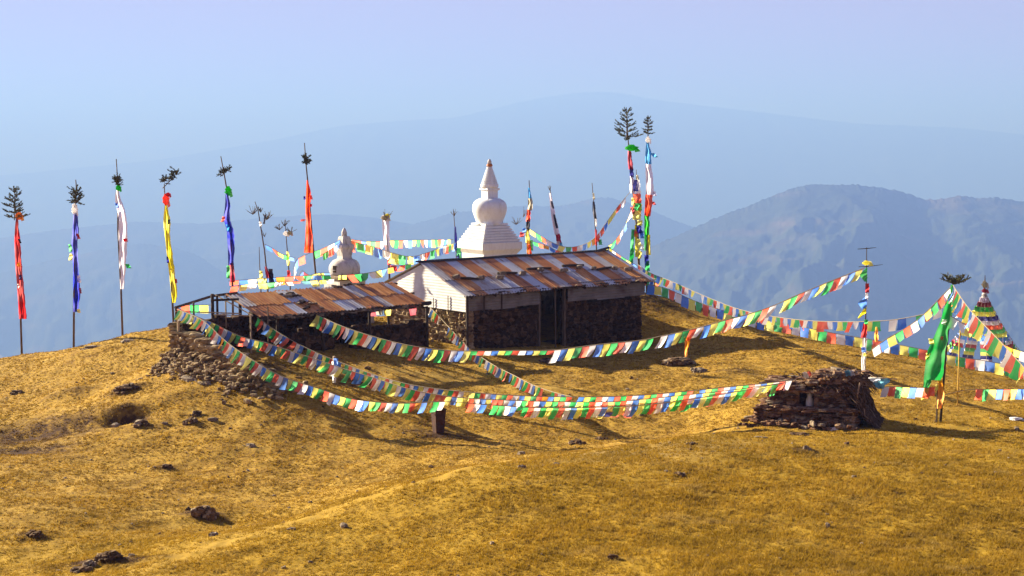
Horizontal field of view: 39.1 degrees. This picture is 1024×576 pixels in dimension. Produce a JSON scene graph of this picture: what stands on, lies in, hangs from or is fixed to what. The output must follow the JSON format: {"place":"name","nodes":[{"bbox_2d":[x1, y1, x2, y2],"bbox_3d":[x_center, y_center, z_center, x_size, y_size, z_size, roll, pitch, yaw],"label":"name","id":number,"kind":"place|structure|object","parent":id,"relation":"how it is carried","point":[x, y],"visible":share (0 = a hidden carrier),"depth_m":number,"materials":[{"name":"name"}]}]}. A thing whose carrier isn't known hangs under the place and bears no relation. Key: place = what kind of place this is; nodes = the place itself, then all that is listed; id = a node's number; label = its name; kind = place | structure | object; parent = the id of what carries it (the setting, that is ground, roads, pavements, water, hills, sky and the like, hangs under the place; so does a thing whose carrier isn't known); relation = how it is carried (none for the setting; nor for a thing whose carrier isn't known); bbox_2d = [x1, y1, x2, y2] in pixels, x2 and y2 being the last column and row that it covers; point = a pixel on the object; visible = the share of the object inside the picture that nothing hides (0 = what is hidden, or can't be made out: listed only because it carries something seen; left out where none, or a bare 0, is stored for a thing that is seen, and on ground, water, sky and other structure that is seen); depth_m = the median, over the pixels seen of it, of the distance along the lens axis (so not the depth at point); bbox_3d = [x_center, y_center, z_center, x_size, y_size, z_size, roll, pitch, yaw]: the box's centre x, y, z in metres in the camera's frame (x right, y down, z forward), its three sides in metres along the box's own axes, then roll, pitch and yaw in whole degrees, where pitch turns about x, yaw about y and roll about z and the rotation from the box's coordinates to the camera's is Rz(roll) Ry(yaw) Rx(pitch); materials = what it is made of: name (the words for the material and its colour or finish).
{"place":"outdoors","nodes":[
{"label":"outdoors","id":0,"kind":"place"},
{"bbox_2d":[0,243,245,356],"bbox_3d":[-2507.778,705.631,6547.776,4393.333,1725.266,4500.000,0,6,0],"label":"mountain","id":1,"kind":"structure","parent":0,"point":[47,324],"depth_m":6696.56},
{"bbox_2d":[0,214,413,272],"bbox_3d":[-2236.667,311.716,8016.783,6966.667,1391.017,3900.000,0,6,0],"label":"mountain","id":2,"kind":"structure","parent":0,"point":[207,241],"depth_m":8410.26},
{"bbox_2d":[206,197,693,316],"bbox_3d":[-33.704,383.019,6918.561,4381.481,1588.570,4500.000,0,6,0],"label":"mountain","id":3,"kind":"structure","parent":0,"point":[576,224],"depth_m":7353.97,"materials":[{"name":"blue"}]},
{"bbox_2d":[0,292,1023,575],"bbox_3d":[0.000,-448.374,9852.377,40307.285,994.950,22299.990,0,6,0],"label":"ground","id":4,"kind":"structure","parent":0,"point":[132,413],"depth_m":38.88,"materials":[{"name":"plant"}]},
{"bbox_2d":[9,390,22,394],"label":"rock","id":5,"kind":"object","parent":4,"relation":"on","point":[14,391],"visible":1,"depth_m":47.97,"materials":[{"name":"stone"}]},
{"bbox_2d":[1,186,30,353],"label":"banner pole","id":6,"kind":"object","parent":4,"relation":"on","point":[18,215],"visible":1,"depth_m":56.08,"materials":[{"name":"fabric"}]},
{"bbox_2d":[26,530,43,537],"bbox_3d":[-9.854,5.083,29.738,0.360,0.146,0.328,0,6,0],"label":"rock","id":7,"kind":"object","parent":4,"relation":"on","point":[33,533],"visible":1,"depth_m":29.67,"materials":[{"name":"stone"}]},
{"bbox_2d":[66,180,84,346],"bbox_3d":[-16.972,-0.838,56.192,0.728,6.758,0.742,-2,6,-18],"label":"banner pole","id":8,"kind":"object","parent":4,"relation":"on","point":[73,249],"visible":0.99,"depth_m":56.06,"materials":[{"name":"fabric"}]},
{"bbox_2d":[70,565,92,572],"bbox_3d":[-8.021,5.240,26.776,0.446,0.161,0.396,0,6,0],"label":"rock","id":9,"kind":"object","parent":4,"relation":"on","point":[79,569],"visible":1,"depth_m":26.68,"materials":[{"name":"stone"}]},
{"bbox_2d":[80,345,96,349],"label":"rock","id":10,"kind":"object","parent":4,"relation":"on","point":[90,346],"visible":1,"depth_m":52.59,"materials":[{"name":"stone"}]},
{"bbox_2d":[82,560,96,566],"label":"rock","id":11,"kind":"object","parent":4,"relation":"on","point":[92,563],"visible":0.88,"depth_m":26.99,"materials":[{"name":"stone"}]},
{"bbox_2d":[93,550,122,562],"bbox_3d":[-7.685,5.083,27.294,0.538,0.208,0.415,0,6,0],"label":"rock","id":12,"kind":"object","parent":4,"relation":"on","point":[107,556],"visible":1,"depth_m":27.21,"materials":[{"name":"stone"}]},
{"bbox_2d":[111,422,120,427],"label":"rock","id":13,"kind":"object","parent":4,"relation":"on","point":[115,424],"visible":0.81,"depth_m":41.63,"materials":[{"name":"stone"}]},
{"bbox_2d":[112,159,130,335],"bbox_3d":[-15.150,-1.436,56.116,0.752,7.160,0.441,0,6,0],"label":"banner pole","id":14,"kind":"object","parent":4,"relation":"on","point":[122,233],"visible":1,"depth_m":55.99,"materials":[{"name":"fabric"}]},
{"bbox_2d":[113,382,139,394],"bbox_3d":[-11.932,3.112,44.524,0.737,0.345,0.594,-3,6,-32],"label":"rock","id":15,"kind":"object","parent":4,"relation":"on","point":[130,385],"visible":1,"depth_m":44.45,"materials":[{"name":"stone"}]},
{"bbox_2d":[120,339,134,342],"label":"rock","id":16,"kind":"object","parent":4,"relation":"on","point":[124,340],"visible":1,"depth_m":52.74,"materials":[{"name":"stone"}]},
{"bbox_2d":[133,419,149,426],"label":"rock","id":17,"kind":"object","parent":4,"relation":"on","point":[139,423],"visible":1,"depth_m":41.29,"materials":[{"name":"stone"}]},
{"bbox_2d":[162,464,172,467],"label":"rock","id":18,"kind":"object","parent":4,"relation":"on","point":[167,465],"visible":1,"depth_m":37.51,"materials":[{"name":"stone"}]},
{"bbox_2d":[159,166,180,321],"bbox_3d":[-12.776,-1.470,54.105,0.863,6.219,0.475,0,6,0],"label":"banner pole","id":19,"kind":"object","parent":4,"relation":"on","point":[167,224],"visible":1,"depth_m":54.00,"materials":[{"name":"fabric"}]},
{"bbox_2d":[182,417,197,425],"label":"rock","id":20,"kind":"object","parent":4,"relation":"on","point":[190,420],"visible":1,"depth_m":41.28,"materials":[{"name":"stone"}]},
{"bbox_2d":[189,410,201,416],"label":"rock","id":21,"kind":"object","parent":4,"relation":"on","point":[196,413],"visible":1,"depth_m":41.84,"materials":[{"name":"stone"}]},
{"bbox_2d":[180,375,210,381],"bbox_3d":[-9.781,2.816,44.570,1.006,0.213,0.465,0,6,0],"label":"rock","id":22,"kind":"object","parent":4,"relation":"on","point":[187,378],"visible":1,"depth_m":44.44,"materials":[{"name":"stone"}]},
{"bbox_2d":[198,381,210,384],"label":"rock","id":23,"kind":"object","parent":4,"relation":"on","point":[204,382],"visible":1,"depth_m":43.91,"materials":[{"name":"stone"}]},
{"bbox_2d":[191,505,219,520],"bbox_3d":[-6.982,5.118,32.748,0.642,0.360,0.488,0,6,0],"label":"rock","id":24,"kind":"object","parent":4,"relation":"on","point":[207,512],"visible":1,"depth_m":32.58,"materials":[{"name":"stone"}]},
{"bbox_2d":[207,417,218,421],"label":"rock","id":25,"kind":"object","parent":4,"relation":"on","point":[214,419],"visible":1,"depth_m":41.38,"materials":[{"name":"stone"}]},
{"bbox_2d":[167,322,267,387],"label":"dry stone wall","id":26,"kind":"structure","parent":4,"relation":"on","point":[189,341],"depth_m":45.57,"materials":[{"name":"stone"}]},
{"bbox_2d":[136,348,307,403],"bbox_3d":[-8.959,2.643,45.013,3.018,1.124,5.984,-5,8,-44],"label":"rubble","id":27,"kind":"object","parent":4,"relation":"on","point":[172,360],"visible":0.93,"depth_m":44.53,"materials":[{"name":"stone"}]},
{"bbox_2d":[216,156,234,314],"bbox_3d":[-10.742,-1.669,54.077,0.673,6.534,0.388,0,6,0],"label":"banner pole","id":28,"kind":"object","parent":4,"relation":"on","point":[230,239],"visible":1,"depth_m":53.96,"materials":[{"name":"fabric"}]},
{"bbox_2d":[242,443,255,447],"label":"rock","id":29,"kind":"object","parent":4,"relation":"on","point":[250,445],"visible":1,"depth_m":39.49,"materials":[{"name":"stone"}]},
{"bbox_2d":[245,202,273,291],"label":"banner pole","id":30,"kind":"object","parent":4,"relation":"on","point":[269,273],"visible":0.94,"depth_m":55.05,"materials":[{"name":"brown wood"}]},
{"bbox_2d":[230,278,340,291],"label":"prayer flag string","id":31,"kind":"object","parent":30,"relation":"hanging from","point":[270,285],"visible":1,"depth_m":54.55,"materials":[{"name":"multicoloured fabric"}]},
{"bbox_2d":[230,263,413,285],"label":"prayer flag string","id":32,"kind":"object","parent":30,"relation":"attached to","point":[364,276],"visible":0.94,"depth_m":56.09,"materials":[{"name":"multicoloured fabric"}]},
{"bbox_2d":[259,231,265,291],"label":"banner pole","id":33,"kind":"object","parent":4,"relation":"on","point":[261,274],"visible":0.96,"depth_m":55.11,"materials":[{"name":"fabric"}]},
{"bbox_2d":[175,306,367,349],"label":"dry stone wall","id":34,"kind":"structure","parent":4,"relation":"on","point":[237,325],"depth_m":49.48,"materials":[{"name":"stone"}]},
{"bbox_2d":[274,220,296,289],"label":"banner pole","id":35,"kind":"object","parent":4,"relation":"on","point":[288,233],"visible":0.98,"depth_m":56.02,"materials":[{"name":"fabric"}]},
{"bbox_2d":[264,244,294,261],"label":"prayer flag string","id":36,"kind":"object","parent":35,"relation":"attached to","point":[278,253],"visible":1,"depth_m":55.68,"materials":[{"name":"multicoloured fabric"}]},
{"bbox_2d":[174,282,431,353],"bbox_3d":[-6.997,1.262,49.289,9.392,2.475,2.152,-4,7,-38],"label":"open shelter","id":37,"kind":"object","parent":4,"relation":"on","point":[295,303],"visible":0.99,"depth_m":49.36,"materials":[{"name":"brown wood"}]},
{"bbox_2d":[181,305,207,312],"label":"prayer flag string","id":38,"kind":"object","parent":37,"relation":"hanging from","point":[203,308],"visible":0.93,"depth_m":47.81,"materials":[{"name":"multicoloured fabric"}]},
{"bbox_2d":[367,305,420,315],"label":"prayer flag string","id":39,"kind":"object","parent":37,"relation":"hanging from","point":[388,312],"visible":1,"depth_m":50.56,"materials":[{"name":"multicoloured fabric"}]},
{"bbox_2d":[174,309,782,419],"bbox_3d":[-2.265,2.378,42.103,19.797,2.470,3.464,2,6,20],"label":"prayer flag string","id":40,"kind":"object","parent":37,"relation":"hanging from","point":[344,402],"visible":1,"depth_m":41.32,"materials":[{"name":"multicoloured fabric"}]},
{"bbox_2d":[177,308,787,412],"bbox_3d":[-2.008,2.224,42.781,20.038,2.340,2.270,2,6,20],"label":"prayer flag string","id":41,"kind":"object","parent":37,"relation":"hanging from","point":[404,393],"visible":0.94,"depth_m":42.21,"materials":[{"name":"multicoloured fabric"}]},
{"bbox_2d":[580,398,723,418],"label":"prayer flag string","id":42,"kind":"object","parent":41,"relation":"attached to","point":[687,407],"visible":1,"depth_m":40.85,"materials":[{"name":"multicoloured fabric"}]},
{"bbox_2d":[255,317,795,406],"bbox_3d":[-0.743,2.339,42.879,17.931,1.896,2.532,2,6,24],"label":"prayer flag string","id":43,"kind":"object","parent":37,"relation":"hanging from","point":[275,336],"visible":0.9,"depth_m":41.85,"materials":[{"name":"multicoloured fabric"}]},
{"bbox_2d":[301,143,315,273],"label":"banner pole","id":44,"kind":"object","parent":4,"relation":"on","point":[309,245],"visible":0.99,"depth_m":56.94,"materials":[{"name":"fabric"}]},
{"bbox_2d":[294,240,339,279],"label":"prayer flag string","id":45,"kind":"object","parent":44,"relation":"attached to","point":[317,254],"visible":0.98,"depth_m":57.20,"materials":[{"name":"multicoloured fabric"}]},
{"bbox_2d":[332,356,337,383],"bbox_3d":[-5.509,2.602,44.775,0.167,0.945,0.266,-4,7,-37],"label":"marker post","id":46,"kind":"object","parent":4,"relation":"on","point":[335,361],"visible":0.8,"depth_m":44.73,"materials":[{"name":"white wood"}]},
{"bbox_2d":[324,228,373,322],"bbox_3d":[-6.762,-0.423,58.227,1.718,4.030,1.718,-4,7,-38],"label":"stupa","id":47,"kind":"object","parent":4,"relation":"on","point":[344,263],"visible":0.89,"depth_m":57.82,"materials":[{"name":"paint"}]},
{"bbox_2d":[299,271,330,277],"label":"prayer flag string","id":48,"kind":"object","parent":47,"relation":"attached to","point":[304,273],"visible":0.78,"depth_m":56.95,"materials":[{"name":"multicoloured fabric"}]},
{"bbox_2d":[316,243,338,259],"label":"prayer flag string","id":49,"kind":"object","parent":47,"relation":"attached to","point":[330,252],"visible":1,"depth_m":57.46,"materials":[{"name":"multicoloured fabric"}]},
{"bbox_2d":[351,239,453,249],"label":"prayer flag string","id":50,"kind":"object","parent":47,"relation":"attached to","point":[433,243],"visible":0.9,"depth_m":62.22,"materials":[{"name":"multicoloured fabric"}]},
{"bbox_2d":[351,241,456,264],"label":"prayer flag string","id":51,"kind":"object","parent":47,"relation":"attached to","point":[396,259],"visible":0.98,"depth_m":59.90,"materials":[{"name":"multicoloured fabric"}]},
{"bbox_2d":[289,318,425,350],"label":"dry stone wall","id":52,"kind":"structure","parent":4,"relation":"on","point":[408,332],"depth_m":50.65,"materials":[{"name":"stone"}]},
{"bbox_2d":[381,211,396,278],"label":"banner pole","id":53,"kind":"object","parent":4,"relation":"on","point":[385,218],"visible":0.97,"depth_m":59.98,"materials":[{"name":"fabric"}]},
{"bbox_2d":[430,407,446,432],"bbox_3d":[-2.140,3.849,41.842,0.486,0.705,0.368,-3,6,-28],"label":"post","id":54,"kind":"object","parent":4,"relation":"on","point":[438,420],"visible":0.85,"depth_m":41.72,"materials":[{"name":"metal"}]},
{"bbox_2d":[452,209,461,257],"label":"banner pole","id":55,"kind":"object","parent":4,"relation":"on","point":[458,252],"visible":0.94,"depth_m":66.01,"materials":[{"name":"fabric"}]},
{"bbox_2d":[457,159,521,257],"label":"stupa","id":56,"kind":"object","parent":4,"relation":"on","point":[489,232],"visible":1,"depth_m":67.45,"materials":[{"name":"paint"}]},
{"bbox_2d":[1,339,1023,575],"bbox_3d":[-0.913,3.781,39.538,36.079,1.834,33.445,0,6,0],"label":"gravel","id":57,"kind":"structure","parent":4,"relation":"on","point":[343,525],"depth_m":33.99,"materials":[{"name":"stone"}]},
{"bbox_2d":[384,246,655,348],"bbox_3d":[0.225,0.636,57.228,9.961,4.164,5.870,-5,7,-40],"label":"stone hut","id":58,"kind":"object","parent":4,"relation":"on","point":[594,307],"visible":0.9,"depth_m":55.13,"materials":[{"name":"paint"}]},
{"bbox_2d":[452,274,459,278],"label":"roof stone","id":59,"kind":"object","parent":58,"relation":"on","point":[456,276],"visible":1,"depth_m":53.15,"materials":[{"name":"stone"}]},
{"bbox_2d":[460,277,478,279],"bbox_3d":[-1.565,-0.356,53.416,0.728,0.152,0.104,-3,6,-25],"label":"roof log","id":60,"kind":"object","parent":58,"relation":"on","point":[469,278],"visible":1,"depth_m":53.38,"materials":[{"name":"wood"}]},
{"bbox_2d":[496,275,503,279],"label":"roof stone","id":61,"kind":"object","parent":58,"relation":"on","point":[498,277],"visible":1,"depth_m":54.13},
{"bbox_2d":[428,307,574,404],"bbox_3d":[-0.788,2.103,47.404,0.377,1.616,13.229,-2,6,-21],"label":"prayer flag string","id":62,"kind":"object","parent":58,"relation":"attached to","point":[488,365],"visible":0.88,"depth_m":46.99,"materials":[{"name":"multicoloured fabric"}]},
{"bbox_2d":[526,267,551,269],"bbox_3d":[1.053,-0.765,56.102,1.203,0.112,0.103,-4,7,-37],"label":"roof log","id":63,"kind":"object","parent":58,"relation":"on","point":[533,268],"visible":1,"depth_m":55.97,"materials":[{"name":"wood"}]},
{"bbox_2d":[558,268,568,271],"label":"roof stone","id":64,"kind":"object","parent":58,"relation":"on","point":[563,270],"visible":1,"depth_m":56.44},
{"bbox_2d":[562,264,583,266],"bbox_3d":[2.434,-0.904,57.327,1.103,0.112,0.103,-4,7,-37],"label":"roof log","id":65,"kind":"object","parent":58,"relation":"on","point":[568,265],"visible":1,"depth_m":57.21,"materials":[{"name":"wood"}]},
{"bbox_2d":[596,266,611,270],"bbox_3d":[3.701,-0.785,57.851,0.102,0.133,0.912,5,7,42],"label":"roof log","id":66,"kind":"object","parent":58,"relation":"on","point":[601,268],"visible":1,"depth_m":57.76,"materials":[{"name":"wood"}]},
{"bbox_2d":[624,267,632,270],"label":"roof stone","id":67,"kind":"object","parent":58,"relation":"on","point":[628,268],"visible":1,"depth_m":58.36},
{"bbox_2d":[645,282,658,286],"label":"prayer flag string","id":68,"kind":"object","parent":58,"relation":"attached to","point":[655,283],"visible":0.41,"depth_m":59.05,"materials":[{"name":"multicoloured fabric"}]},
{"bbox_2d":[646,284,1022,378],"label":"prayer flag string","id":69,"kind":"object","parent":58,"relation":"attached to","point":[832,338],"visible":0.71,"depth_m":54.64,"materials":[{"name":"multicoloured fabric"}]},
{"bbox_2d":[511,181,532,253],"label":"banner pole","id":70,"kind":"object","parent":4,"relation":"on","point":[529,242],"visible":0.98,"depth_m":64.94,"materials":[{"name":"fabric"}]},
{"bbox_2d":[533,242,559,252],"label":"prayer flag string","id":71,"kind":"object","parent":70,"relation":"attached to","point":[544,247],"visible":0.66,"depth_m":65.69,"materials":[{"name":"multicoloured fabric"}]},
{"bbox_2d":[539,358,558,363],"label":"rock","id":72,"kind":"object","parent":4,"relation":"on","point":[545,360],"visible":0.69,"depth_m":51.23,"materials":[{"name":"stone"}]},
{"bbox_2d":[549,188,562,249],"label":"banner pole","id":73,"kind":"object","parent":4,"relation":"on","point":[556,230],"visible":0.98,"depth_m":65.92,"materials":[{"name":"fabric"}]},
{"bbox_2d":[568,438,585,444],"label":"rock","id":74,"kind":"object","parent":4,"relation":"on","point":[576,441],"visible":1,"depth_m":41.15,"materials":[{"name":"stone"}]},
{"bbox_2d":[592,185,601,249],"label":"banner pole","id":75,"kind":"object","parent":4,"relation":"on","point":[595,223],"visible":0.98,"depth_m":63.93,"materials":[{"name":"fabric"}]},
{"bbox_2d":[594,436,607,440],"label":"rock","id":76,"kind":"object","parent":4,"relation":"on","point":[598,438],"visible":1,"depth_m":41.93,"materials":[{"name":"stone"}]},
{"bbox_2d":[614,107,643,268],"bbox_3d":[4.990,-3.742,62.900,1.024,8.314,1.344,-5,8,-43],"label":"banner pole","id":77,"kind":"object","parent":4,"relation":"on","point":[634,186],"visible":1,"depth_m":62.78,"materials":[{"name":"fabric"}]},
{"bbox_2d":[530,192,629,251],"bbox_3d":[3.215,-3.003,64.465,4.956,2.916,1.096,3,6,25],"label":"prayer flag string","id":78,"kind":"object","parent":77,"relation":"attached to","point":[562,248],"visible":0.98,"depth_m":64.85,"materials":[{"name":"multicoloured fabric"}]},
{"bbox_2d":[607,201,636,267],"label":"prayer flag string","id":79,"kind":"object","parent":77,"relation":"hanging from","point":[618,239],"visible":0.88,"depth_m":62.07,"materials":[{"name":"multicoloured fabric"}]},
{"bbox_2d":[642,116,657,291],"bbox_3d":[5.961,-3.557,62.971,0.633,7.936,0.628,-2,6,-15],"label":"banner pole","id":80,"kind":"object","parent":4,"relation":"on","point":[650,193],"visible":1,"depth_m":62.82,"materials":[{"name":"fabric"}]},
{"bbox_2d":[661,357,696,365],"bbox_3d":[5.901,2.618,51.067,1.305,0.354,1.041,0,6,0],"label":"rock","id":81,"kind":"object","parent":4,"relation":"on","point":[677,361],"visible":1,"depth_m":50.77,"materials":[{"name":"stone"}]},
{"bbox_2d":[673,472,685,476],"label":"rock","id":82,"kind":"object","parent":4,"relation":"on","point":[682,474],"visible":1,"depth_m":31.95,"materials":[{"name":"stone"}]},
{"bbox_2d":[690,367,707,372],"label":"rock","id":83,"kind":"object","parent":4,"relation":"on","point":[698,370],"visible":0.99,"depth_m":49.32,"materials":[{"name":"stone"}]},
{"bbox_2d":[789,432,808,435],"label":"rock","id":84,"kind":"object","parent":4,"relation":"on","point":[800,433],"visible":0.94,"depth_m":38.13,"materials":[{"name":"stone"}]},
{"bbox_2d":[741,366,885,430],"bbox_3d":[8.700,3.219,41.321,3.853,1.818,2.826,2,6,19],"label":"stone pile","id":85,"kind":"object","parent":4,"relation":"on","point":[826,399],"visible":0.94,"depth_m":40.77,"materials":[{"name":"stone"}]},
{"bbox_2d":[802,372,808,377],"bbox_3d":[8.290,2.459,40.626,0.149,0.151,0.278,0,6,0],"label":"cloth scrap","id":86,"kind":"object","parent":85,"relation":"on","point":[805,375],"visible":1,"depth_m":40.63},
{"bbox_2d":[868,376,897,388],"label":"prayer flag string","id":87,"kind":"object","parent":85,"relation":"on","point":[882,382],"visible":1,"depth_m":40.76,"materials":[{"name":"blue fabric"}]},
{"bbox_2d":[858,247,882,370],"bbox_3d":[10.272,1.378,41.472,0.732,5.106,0.317,0,6,0],"label":"banner pole","id":88,"kind":"object","parent":4,"relation":"on","point":[862,303],"visible":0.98,"depth_m":41.34,"materials":[{"name":"multicoloured fabric"}]},
{"bbox_2d":[310,268,863,363],"bbox_3d":[1.325,0.777,44.064,18.260,3.248,2.039,2,6,23],"label":"prayer flag string","id":89,"kind":"object","parent":88,"relation":"attached to","point":[364,340],"visible":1,"depth_m":43.46,"materials":[{"name":"multicoloured fabric"}]},
{"bbox_2d":[684,337,689,356],"bbox_3d":[5.165,1.744,42.541,0.129,0.599,0.178,-2,6,-20],"label":"hanging scarf","id":90,"kind":"object","parent":89,"relation":"hanging from","point":[687,343],"visible":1,"depth_m":42.55,"materials":[{"name":"orange fabric"}]},
{"bbox_2d":[921,272,970,421],"bbox_3d":[12.593,1.784,41.854,1.421,4.530,0.546,0,6,0],"label":"banner pole","id":91,"kind":"object","parent":4,"relation":"on","point":[935,363],"visible":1,"depth_m":41.79,"materials":[{"name":"fabric"}]},
{"bbox_2d":[638,265,943,331],"bbox_3d":[8.489,0.357,52.075,1.290,1.693,22.201,-2,6,-19],"label":"prayer flag string","id":92,"kind":"object","parent":91,"relation":"attached to","point":[819,326],"visible":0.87,"depth_m":47.96,"materials":[{"name":"multicoloured fabric"}]},
{"bbox_2d":[874,327,877,341],"bbox_3d":[10.946,1.394,43.246,0.094,0.460,0.196,3,6,29],"label":"hanging scarf","id":93,"kind":"object","parent":92,"relation":"hanging from","point":[876,335],"visible":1,"depth_m":43.23,"materials":[{"name":"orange fabric"}]},
{"bbox_2d":[874,386,929,398],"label":"prayer flag string","id":94,"kind":"object","parent":91,"relation":"attached to","point":[898,392],"visible":1,"depth_m":41.47,"materials":[{"name":"multicoloured fabric"}]},
{"bbox_2d":[866,286,951,356],"bbox_3d":[11.448,0.972,41.520,2.550,2.028,0.162,-1,6,-9],"label":"prayer flag string","id":95,"kind":"object","parent":91,"relation":"attached to","point":[892,341],"visible":1,"depth_m":41.55,"materials":[{"name":"multicoloured fabric"}]},
{"bbox_2d":[945,389,1023,400],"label":"prayer flag string","id":96,"kind":"object","parent":91,"relation":"attached to","point":[991,395],"visible":1,"depth_m":43.09,"materials":[{"name":"multicoloured fabric"}]},
{"bbox_2d":[948,285,1023,383],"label":"prayer flag string","id":97,"kind":"object","parent":91,"relation":"attached to","point":[1009,364],"visible":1,"depth_m":36.82,"materials":[{"name":"multicoloured fabric"}]},
{"bbox_2d":[948,316,1023,361],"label":"prayer flag string","id":98,"kind":"object","parent":91,"relation":"hanging from","point":[952,323],"visible":0.59,"depth_m":41.74,"materials":[{"name":"multicoloured fabric"}]},
{"bbox_2d":[957,319,962,404],"bbox_3d":[13.848,2.288,44.424,0.169,2.894,0.049,0,6,0],"label":"bamboo stick","id":99,"kind":"object","parent":4,"relation":"on","point":[958,366],"visible":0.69,"depth_m":44.41,"materials":[{"name":"wood"}]},
{"bbox_2d":[947,278,1020,362],"bbox_3d":[18.295,1.446,55.893,3.089,3.900,3.118,0,6,0],"label":"flag cone","id":100,"kind":"object","parent":4,"relation":"on","point":[984,313],"visible":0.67,"depth_m":55.42,"materials":[{"name":"multicoloured fabric"}]},
{"bbox_2d":[1009,417,1023,420],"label":"rock","id":101,"kind":"object","parent":4,"relation":"on","point":[1015,418],"visible":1,"depth_m":42.73,"materials":[{"name":"stone"}]},
{"bbox_2d":[0,92,1023,237],"bbox_3d":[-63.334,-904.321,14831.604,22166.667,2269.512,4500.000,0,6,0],"label":"mountain","id":102,"kind":"structure","parent":0,"point":[708,163],"depth_m":14416.75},
{"bbox_2d":[0,0,1023,174],"label":"sky","id":103,"kind":"structure","parent":0,"point":[84,83],"materials":[{"name":"blue"}]},
{"bbox_2d":[631,184,1023,375],"bbox_3d":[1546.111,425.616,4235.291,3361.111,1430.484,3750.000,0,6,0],"label":"mountain","id":104,"kind":"structure","parent":0,"point":[773,250],"depth_m":4301.02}
]}

